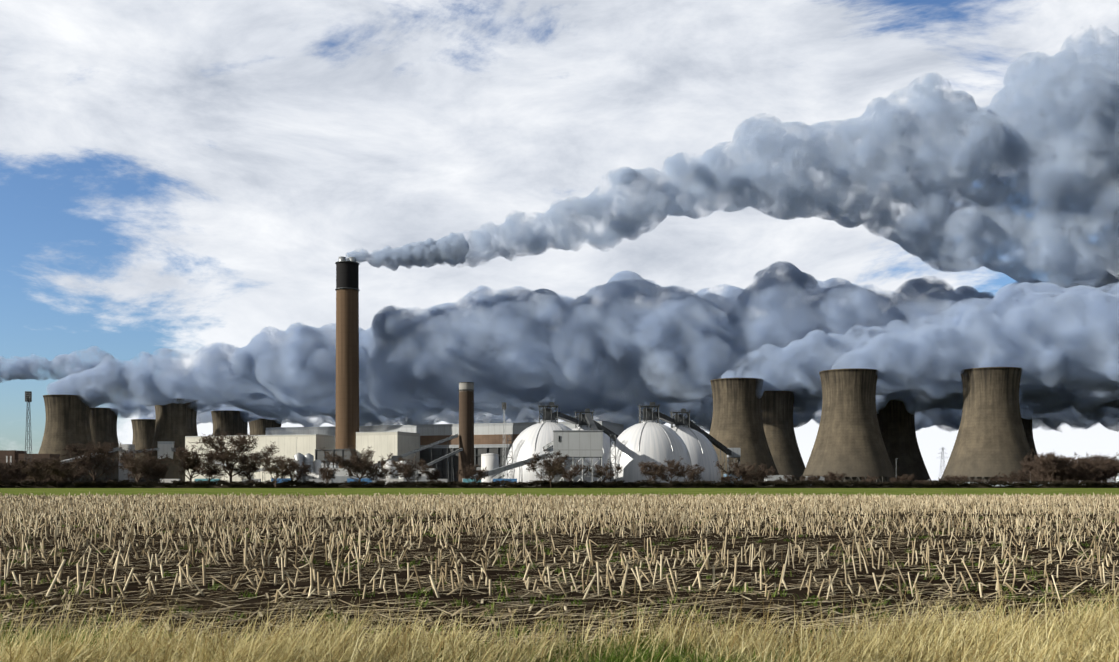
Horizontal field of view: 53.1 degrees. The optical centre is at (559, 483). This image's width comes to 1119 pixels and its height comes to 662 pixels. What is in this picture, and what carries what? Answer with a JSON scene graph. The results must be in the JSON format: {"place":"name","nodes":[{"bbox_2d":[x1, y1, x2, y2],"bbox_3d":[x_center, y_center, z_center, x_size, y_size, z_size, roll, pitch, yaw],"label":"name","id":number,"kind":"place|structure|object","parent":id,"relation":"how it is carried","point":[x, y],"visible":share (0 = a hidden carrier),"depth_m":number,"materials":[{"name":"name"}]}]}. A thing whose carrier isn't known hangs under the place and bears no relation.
{"place":"outdoors","nodes":[
{"label":"outdoors","id":0,"kind":"place"},
{"bbox_2d":[0,485,1118,661],"bbox_3d":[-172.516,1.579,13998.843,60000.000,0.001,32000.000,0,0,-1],"label":"ground","id":1,"kind":"structure","parent":0,"point":[265,588],"depth_m":21.17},
{"bbox_2d":[0,462,8,479],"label":"tree","id":2,"kind":"object","parent":1,"relation":"on","point":[3,472],"visible":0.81,"depth_m":460.24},
{"bbox_2d":[0,480,15,485],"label":"hedge bush","id":3,"kind":"object","parent":1,"relation":"on","point":[9,481],"visible":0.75,"depth_m":431.46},
{"bbox_2d":[0,461,25,484],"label":"tree","id":4,"kind":"object","parent":1,"relation":"on","point":[13,471],"visible":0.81,"depth_m":461.40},
{"bbox_2d":[1,461,33,480],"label":"tree","id":5,"kind":"object","parent":1,"relation":"on","point":[22,477],"visible":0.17,"depth_m":473.38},
{"bbox_2d":[19,480,33,486],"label":"hedge bush","id":6,"kind":"object","parent":1,"relation":"on","point":[24,482],"visible":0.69,"depth_m":431.85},
{"bbox_2d":[14,457,57,486],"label":"tree","id":7,"kind":"object","parent":1,"relation":"on","point":[39,463],"visible":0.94,"depth_m":431.15,"materials":[{"name":"plant"}]},
{"bbox_2d":[32,469,49,481],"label":"tree","id":8,"kind":"object","parent":1,"relation":"on","point":[40,476],"visible":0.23,"depth_m":490.81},
{"bbox_2d":[40,456,79,487],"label":"tree","id":9,"kind":"object","parent":1,"relation":"on","point":[55,469],"visible":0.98,"depth_m":431.10,"materials":[{"name":"plant"}]},
{"bbox_2d":[48,456,80,476],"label":"tree","id":10,"kind":"object","parent":1,"relation":"on","point":[66,467],"visible":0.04,"depth_m":465.47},
{"bbox_2d":[42,465,89,481],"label":"tree","id":11,"kind":"object","parent":1,"relation":"on","point":[77,474],"visible":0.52,"depth_m":449.98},
{"bbox_2d":[38,395,107,484],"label":"cooling tower","id":12,"kind":"structure","parent":1,"relation":"on","point":[67,419],"depth_m":1425.66,"materials":[{"name":"concrete"}]},
{"bbox_2d":[55,441,135,480],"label":"tree","id":13,"kind":"object","parent":1,"relation":"on","point":[97,452],"visible":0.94,"depth_m":455.74,"materials":[{"name":"plant"}]},
{"bbox_2d":[86,480,104,487],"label":"hedge bush","id":14,"kind":"object","parent":1,"relation":"on","point":[92,482],"visible":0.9,"depth_m":431.94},
{"bbox_2d":[90,407,118,481],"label":"cooling tower","id":15,"kind":"structure","parent":1,"relation":"on","point":[103,424],"depth_m":1666.96,"materials":[{"name":"concrete"}]},
{"bbox_2d":[113,480,133,486],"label":"hedge bush","id":16,"kind":"object","parent":1,"relation":"on","point":[122,482],"visible":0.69,"depth_m":432.00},
{"bbox_2d":[111,443,169,486],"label":"tree","id":17,"kind":"object","parent":1,"relation":"on","point":[132,466],"visible":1,"depth_m":442.41,"materials":[{"name":"plant"}]},
{"bbox_2d":[131,419,155,481],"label":"cooling tower","id":18,"kind":"structure","parent":1,"relation":"on","point":[143,432],"depth_m":1960.36,"materials":[{"name":"concrete"}]},
{"bbox_2d":[142,480,156,485],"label":"hedge bush","id":19,"kind":"object","parent":1,"relation":"on","point":[150,481],"visible":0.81,"depth_m":433.16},
{"bbox_2d":[140,461,168,481],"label":"tree","id":20,"kind":"object","parent":1,"relation":"on","point":[164,468],"visible":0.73,"depth_m":449.88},
{"bbox_2d":[139,398,198,483],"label":"cooling tower","id":21,"kind":"structure","parent":1,"relation":"on","point":[176,423],"depth_m":1484.53,"materials":[{"name":"concrete"}]},
{"bbox_2d":[178,480,194,484],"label":"hedge bush","id":22,"kind":"object","parent":1,"relation":"on","point":[186,482],"visible":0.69,"depth_m":433.32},
{"bbox_2d":[169,443,223,482],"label":"tree","id":23,"kind":"object","parent":1,"relation":"on","point":[183,454],"visible":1,"depth_m":445.59,"materials":[{"name":"plant"}]},
{"bbox_2d":[186,457,229,481],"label":"tree","id":24,"kind":"object","parent":1,"relation":"on","point":[210,469],"visible":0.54,"depth_m":451.55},
{"bbox_2d":[199,481,218,485],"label":"hedge bush","id":25,"kind":"object","parent":1,"relation":"on","point":[208,482],"visible":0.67,"depth_m":433.20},
{"bbox_2d":[211,410,248,435],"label":"cooling tower","id":26,"kind":"structure","parent":1,"relation":"on","point":[231,422],"depth_m":1732.96,"materials":[{"name":"concrete"}]},
{"bbox_2d":[193,431,279,480],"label":"tree","id":27,"kind":"object","parent":1,"relation":"on","point":[240,443],"visible":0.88,"depth_m":448.85,"materials":[{"name":"plant"}]},
{"bbox_2d":[222,451,269,483],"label":"tree","id":28,"kind":"object","parent":1,"relation":"on","point":[249,465],"visible":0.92,"depth_m":448.19,"materials":[{"name":"plant"}]},
{"bbox_2d":[249,418,281,434],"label":"cooling tower","id":29,"kind":"structure","parent":1,"relation":"on","point":[258,426],"depth_m":1929.16,"materials":[{"name":"concrete"}]},
{"bbox_2d":[259,454,302,487],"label":"tree","id":30,"kind":"object","parent":1,"relation":"on","point":[267,460],"visible":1,"depth_m":430.96,"materials":[{"name":"plant"}]},
{"bbox_2d":[269,454,311,481],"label":"tree","id":31,"kind":"object","parent":1,"relation":"on","point":[307,468],"visible":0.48,"depth_m":451.87,"materials":[{"name":"plant"}]},
{"bbox_2d":[282,480,302,486],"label":"hedge bush","id":32,"kind":"object","parent":1,"relation":"on","point":[286,482],"visible":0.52,"depth_m":433.97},
{"bbox_2d":[318,482,333,486],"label":"hedge bush","id":33,"kind":"object","parent":1,"relation":"on","point":[327,484],"visible":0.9,"depth_m":433.03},
{"bbox_2d":[316,465,339,481],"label":"tree","id":34,"kind":"object","parent":1,"relation":"on","point":[326,473],"visible":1,"depth_m":444.31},
{"bbox_2d":[159,478,516,485],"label":"parked trailers","id":35,"kind":"object","parent":1,"relation":"on","point":[321,480],"visible":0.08,"depth_m":620.16,"materials":[{"name":"white"}]},
{"bbox_2d":[335,256,359,467],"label":"chimney","id":36,"kind":"object","parent":1,"relation":"on","point":[347,290],"visible":0.96,"depth_m":1354.81,"materials":[{"name":"brown concrete"}]},
{"bbox_2d":[321,444,393,482],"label":"tree","id":37,"kind":"object","parent":1,"relation":"on","point":[359,465],"visible":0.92,"depth_m":447.36,"materials":[{"name":"plant"}]},
{"bbox_2d":[351,480,367,487],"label":"hedge bush","id":38,"kind":"object","parent":1,"relation":"on","point":[357,483],"visible":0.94,"depth_m":433.24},
{"bbox_2d":[359,464,395,480],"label":"tree","id":39,"kind":"object","parent":1,"relation":"on","point":[380,475],"visible":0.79,"depth_m":455.34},
{"bbox_2d":[376,480,393,485],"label":"hedge bush","id":40,"kind":"object","parent":1,"relation":"on","point":[380,482],"visible":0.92,"depth_m":433.89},
{"bbox_2d":[185,421,623,484],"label":"industrial buildings","id":41,"kind":"structure","parent":1,"relation":"on","point":[382,441],"depth_m":1381.77,"materials":[{"name":"metal"}]},
{"bbox_2d":[388,456,431,481],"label":"tree","id":42,"kind":"object","parent":1,"relation":"on","point":[408,470],"visible":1,"depth_m":447.25,"materials":[{"name":"plant"}]},
{"bbox_2d":[424,468,443,480],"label":"tree","id":43,"kind":"object","parent":1,"relation":"on","point":[434,474],"visible":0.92,"depth_m":449.19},
{"bbox_2d":[455,482,469,486],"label":"hedge bush","id":44,"kind":"object","parent":1,"relation":"on","point":[461,484],"visible":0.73,"depth_m":433.85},
{"bbox_2d":[458,382,473,481],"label":"chimney","id":45,"kind":"object","parent":1,"relation":"on","point":[466,417],"visible":0.92,"depth_m":1326.63,"materials":[{"name":"concrete"}]},
{"bbox_2d":[456,462,488,482],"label":"tree","id":46,"kind":"object","parent":1,"relation":"on","point":[480,473],"visible":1,"depth_m":445.83,"materials":[{"name":"plant"}]},
{"bbox_2d":[25,391,944,485],"bbox_3d":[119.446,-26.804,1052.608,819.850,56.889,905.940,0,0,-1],"label":"masts and pylons","id":47,"kind":"object","parent":1,"relation":"on","point":[28,396],"visible":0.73,"depth_m":597.12,"materials":[{"name":"metal"}]},
{"bbox_2d":[506,482,519,486],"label":"hedge bush","id":48,"kind":"object","parent":1,"relation":"on","point":[509,483],"visible":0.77,"depth_m":433.83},
{"bbox_2d":[526,480,543,486],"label":"hedge bush","id":49,"kind":"object","parent":1,"relation":"on","point":[535,482],"visible":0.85,"depth_m":433.60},
{"bbox_2d":[504,402,590,485],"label":"storage dome","id":50,"kind":"structure","parent":1,"relation":"on","point":[528,442],"depth_m":779.76,"materials":[{"name":"concrete"}]},
{"bbox_2d":[524,447,574,487],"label":"tree","id":51,"kind":"object","parent":1,"relation":"on","point":[550,467],"visible":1,"depth_m":432.25,"materials":[{"name":"plant"}]},
{"bbox_2d":[0,434,1117,485],"bbox_3d":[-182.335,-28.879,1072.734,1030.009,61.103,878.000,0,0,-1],"label":"industrial buildings","id":52,"kind":"structure","parent":1,"relation":"on","point":[490,461],"depth_m":1284.72,"materials":[{"name":"grey metal"}]},
{"bbox_2d":[0,492,1118,652],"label":"crop stubble","id":53,"kind":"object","parent":1,"relation":"on","point":[289,502],"depth_m":33.06,"materials":[{"name":"plant"}]},
{"bbox_2d":[0,575,1118,661],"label":"dry verge grass","id":54,"kind":"structure","parent":1,"relation":"on","point":[1031,646],"depth_m":9.37,"materials":[{"name":"plant"}]},
{"bbox_2d":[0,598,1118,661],"bbox_3d":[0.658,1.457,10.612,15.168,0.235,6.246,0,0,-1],"label":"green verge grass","id":55,"kind":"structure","parent":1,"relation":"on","point":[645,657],"depth_m":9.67,"materials":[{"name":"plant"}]},
{"bbox_2d":[0,483,1118,487],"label":"grass strip","id":56,"kind":"object","parent":1,"relation":"on","point":[822,485],"visible":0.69,"depth_m":435.26,"materials":[{"name":"plant"}]},
{"bbox_2d":[0,511,1118,646],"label":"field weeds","id":57,"kind":"object","parent":1,"relation":"on","point":[1041,600],"visible":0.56,"depth_m":16.16,"materials":[{"name":"green plant"}]},
{"bbox_2d":[558,460,584,485],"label":"tree","id":58,"kind":"object","parent":1,"relation":"on","point":[573,471],"visible":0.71,"depth_m":452.80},
{"bbox_2d":[572,409,613,482],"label":"storage dome","id":59,"kind":"structure","parent":1,"relation":"on","point":[583,424],"depth_m":856.36,"materials":[{"name":"concrete"}]},
{"bbox_2d":[462,412,740,485],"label":"dome conveyors","id":60,"kind":"object","parent":1,"relation":"on","point":[582,444],"visible":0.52,"depth_m":748.27,"materials":[{"name":"metal"}]},
{"bbox_2d":[583,459,621,481],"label":"tree","id":61,"kind":"object","parent":1,"relation":"on","point":[602,471],"visible":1,"depth_m":435.36,"materials":[{"name":"plant"}]},
{"bbox_2d":[611,480,627,484],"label":"hedge bush","id":62,"kind":"object","parent":1,"relation":"on","point":[617,482],"visible":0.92,"depth_m":434.35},
{"bbox_2d":[635,480,646,486],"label":"hedge bush","id":63,"kind":"object","parent":1,"relation":"on","point":[639,482],"visible":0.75,"depth_m":435.42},
{"bbox_2d":[605,402,691,485],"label":"storage dome","id":64,"kind":"structure","parent":1,"relation":"on","point":[650,438],"depth_m":779.27,"materials":[{"name":"concrete"}]},
{"bbox_2d":[644,480,654,486],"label":"hedge bush","id":65,"kind":"object","parent":1,"relation":"on","point":[649,481],"visible":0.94,"depth_m":436.01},
{"bbox_2d":[638,460,669,480],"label":"tree","id":66,"kind":"object","parent":1,"relation":"on","point":[644,470],"visible":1,"depth_m":441.41,"materials":[{"name":"plant"}]},
{"bbox_2d":[650,456,692,481],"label":"tree","id":67,"kind":"object","parent":1,"relation":"on","point":[674,469],"visible":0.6,"depth_m":450.57,"materials":[{"name":"plant"}]},
{"bbox_2d":[669,480,685,486],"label":"hedge bush","id":68,"kind":"object","parent":1,"relation":"on","point":[674,482],"visible":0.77,"depth_m":434.93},
{"bbox_2d":[677,463,703,481],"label":"tree","id":69,"kind":"object","parent":1,"relation":"on","point":[694,474],"visible":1,"depth_m":444.50,"materials":[{"name":"plant"}]},
{"bbox_2d":[670,409,720,483],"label":"storage dome","id":70,"kind":"structure","parent":1,"relation":"on","point":[701,449],"depth_m":849.61,"materials":[{"name":"concrete"}]},
{"bbox_2d":[688,480,703,485],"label":"hedge bush","id":71,"kind":"object","parent":1,"relation":"on","point":[692,482],"visible":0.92,"depth_m":434.92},
{"bbox_2d":[720,480,731,485],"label":"hedge bush","id":72,"kind":"object","parent":1,"relation":"on","point":[726,482],"visible":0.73,"depth_m":434.87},
{"bbox_2d":[720,475,734,480],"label":"bush","id":73,"kind":"object","parent":1,"relation":"on","point":[726,478],"visible":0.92,"depth_m":840.99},
{"bbox_2d":[715,456,756,480],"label":"tree","id":74,"kind":"object","parent":1,"relation":"on","point":[737,474],"visible":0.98,"depth_m":450.20,"materials":[{"name":"plant"}]},
{"bbox_2d":[734,480,752,487],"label":"hedge bush","id":75,"kind":"object","parent":1,"relation":"on","point":[739,482],"visible":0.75,"depth_m":434.89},
{"bbox_2d":[709,378,778,485],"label":"cooling tower","id":76,"kind":"structure","parent":1,"relation":"on","point":[737,422],"depth_m":1199.39,"materials":[{"name":"concrete"}]},
{"bbox_2d":[740,474,751,482],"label":"bush","id":77,"kind":"object","parent":1,"relation":"on","point":[746,479],"visible":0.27,"depth_m":729.16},
{"bbox_2d":[752,481,765,486],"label":"hedge bush","id":78,"kind":"object","parent":1,"relation":"on","point":[756,483],"visible":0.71,"depth_m":435.11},
{"bbox_2d":[739,463,779,482],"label":"tree","id":79,"kind":"object","parent":1,"relation":"on","point":[761,475],"visible":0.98,"depth_m":449.55,"materials":[{"name":"plant"}]},
{"bbox_2d":[763,480,776,486],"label":"hedge bush","id":80,"kind":"object","parent":1,"relation":"on","point":[769,481],"visible":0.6,"depth_m":435.43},
{"bbox_2d":[761,391,804,480],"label":"cooling tower","id":81,"kind":"structure","parent":1,"relation":"on","point":[777,414],"depth_m":1363.30,"materials":[{"name":"concrete"}]},
{"bbox_2d":[779,474,793,481],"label":"bush","id":82,"kind":"object","parent":1,"relation":"on","point":[789,477],"visible":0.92,"depth_m":881.79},
{"bbox_2d":[798,474,815,480],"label":"bush","id":83,"kind":"object","parent":1,"relation":"on","point":[809,478],"visible":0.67,"depth_m":819.62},
{"bbox_2d":[827,471,847,481],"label":"bush","id":84,"kind":"object","parent":1,"relation":"on","point":[839,477],"visible":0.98,"depth_m":672.00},
{"bbox_2d":[836,480,856,487],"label":"hedge bush","id":85,"kind":"object","parent":1,"relation":"on","point":[849,483],"visible":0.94,"depth_m":435.46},
{"bbox_2d":[800,368,896,485],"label":"cooling tower","id":86,"kind":"structure","parent":1,"relation":"on","point":[849,441],"depth_m":1103.28,"materials":[{"name":"concrete"}]},
{"bbox_2d":[861,474,878,482],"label":"bush","id":87,"kind":"object","parent":1,"relation":"on","point":[870,479],"visible":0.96,"depth_m":716.87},
{"bbox_2d":[889,475,899,481],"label":"bush","id":88,"kind":"object","parent":1,"relation":"on","point":[894,479],"visible":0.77,"depth_m":615.30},
{"bbox_2d":[890,481,907,485],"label":"hedge bush","id":89,"kind":"object","parent":1,"relation":"on","point":[898,483],"visible":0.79,"depth_m":435.93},
{"bbox_2d":[876,398,931,481],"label":"cooling tower","id":90,"kind":"structure","parent":1,"relation":"on","point":[896,420],"depth_m":1484.83,"materials":[{"name":"concrete"}]},
{"bbox_2d":[896,473,914,480],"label":"bush","id":91,"kind":"object","parent":1,"relation":"on","point":[909,478],"visible":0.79,"depth_m":791.03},
{"bbox_2d":[943,475,959,481],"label":"bush","id":92,"kind":"object","parent":1,"relation":"on","point":[952,478],"visible":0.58,"depth_m":647.21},
{"bbox_2d":[942,479,962,487],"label":"hedge bush","id":93,"kind":"object","parent":1,"relation":"on","point":[950,481],"visible":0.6,"depth_m":436.60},
{"bbox_2d":[953,474,974,481],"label":"bush","id":94,"kind":"object","parent":1,"relation":"on","point":[963,478],"visible":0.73,"depth_m":833.48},
{"bbox_2d":[941,367,1034,481],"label":"cooling tower","id":95,"kind":"structure","parent":1,"relation":"on","point":[991,440],"depth_m":1088.95,"materials":[{"name":"concrete"}]},
{"bbox_2d":[987,480,1001,485],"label":"hedge bush","id":96,"kind":"object","parent":1,"relation":"on","point":[994,482],"visible":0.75,"depth_m":437.18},
{"bbox_2d":[995,471,1015,480],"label":"bush","id":97,"kind":"object","parent":1,"relation":"on","point":[1001,478],"visible":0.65,"depth_m":735.80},
{"bbox_2d":[1002,482,1018,485],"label":"hedge bush","id":98,"kind":"object","parent":1,"relation":"on","point":[1006,484],"visible":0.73,"depth_m":436.52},
{"bbox_2d":[1008,468,1030,482],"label":"bush","id":99,"kind":"object","parent":1,"relation":"on","point":[1021,478],"visible":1,"depth_m":617.16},
{"bbox_2d":[1021,407,1037,461],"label":"cooling tower","id":100,"kind":"structure","parent":1,"relation":"on","point":[1027,424],"depth_m":1656.81,"materials":[{"name":"concrete"}]},
{"bbox_2d":[1020,448,1061,480],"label":"tree","id":101,"kind":"object","parent":1,"relation":"on","point":[1028,459],"visible":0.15,"depth_m":594.71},
{"bbox_2d":[1022,454,1073,483],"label":"tree","id":102,"kind":"object","parent":1,"relation":"on","point":[1055,469],"visible":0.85,"depth_m":562.84,"materials":[{"name":"plant"}]},
{"bbox_2d":[1020,454,1077,481],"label":"tree","id":103,"kind":"object","parent":1,"relation":"on","point":[1046,464],"visible":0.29,"depth_m":570.56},
{"bbox_2d":[1040,481,1061,485],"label":"hedge bush","id":104,"kind":"object","parent":1,"relation":"on","point":[1054,483],"visible":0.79,"depth_m":436.83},
{"bbox_2d":[1038,452,1075,480],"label":"tree","id":105,"kind":"object","parent":1,"relation":"on","point":[1061,473],"visible":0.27,"depth_m":562.49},
{"bbox_2d":[1061,469,1081,480],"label":"bush","id":106,"kind":"object","parent":1,"relation":"on","point":[1069,475],"visible":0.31,"depth_m":599.99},
{"bbox_2d":[1073,481,1089,487],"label":"hedge bush","id":107,"kind":"object","parent":1,"relation":"on","point":[1083,483],"visible":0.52,"depth_m":436.45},
{"bbox_2d":[1074,480,1095,487],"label":"hedge bush","id":108,"kind":"object","parent":1,"relation":"on","point":[1091,482],"visible":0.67,"depth_m":436.06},
{"bbox_2d":[1072,457,1105,480],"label":"tree","id":109,"kind":"object","parent":1,"relation":"on","point":[1085,469],"visible":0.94,"depth_m":562.12,"materials":[{"name":"plant"}]},
{"bbox_2d":[1066,456,1113,480],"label":"tree","id":110,"kind":"object","parent":1,"relation":"on","point":[1104,467],"visible":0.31,"depth_m":573.75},
{"bbox_2d":[1070,452,1112,480],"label":"tree","id":111,"kind":"object","parent":1,"relation":"on","point":[1096,456],"visible":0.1,"depth_m":596.94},
{"bbox_2d":[1087,458,1118,481],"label":"tree","id":112,"kind":"object","parent":1,"relation":"on","point":[1106,474],"visible":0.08,"depth_m":617.29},
{"bbox_2d":[1090,453,1118,482],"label":"tree","id":113,"kind":"object","parent":1,"relation":"on","point":[1111,458],"visible":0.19,"depth_m":620.65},
{"bbox_2d":[1098,459,1118,481],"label":"tree","id":114,"kind":"object","parent":1,"relation":"on","point":[1113,471],"visible":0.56,"depth_m":596.97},
{"bbox_2d":[0,0,1118,481],"label":"sky","id":115,"kind":"structure","parent":0,"point":[610,208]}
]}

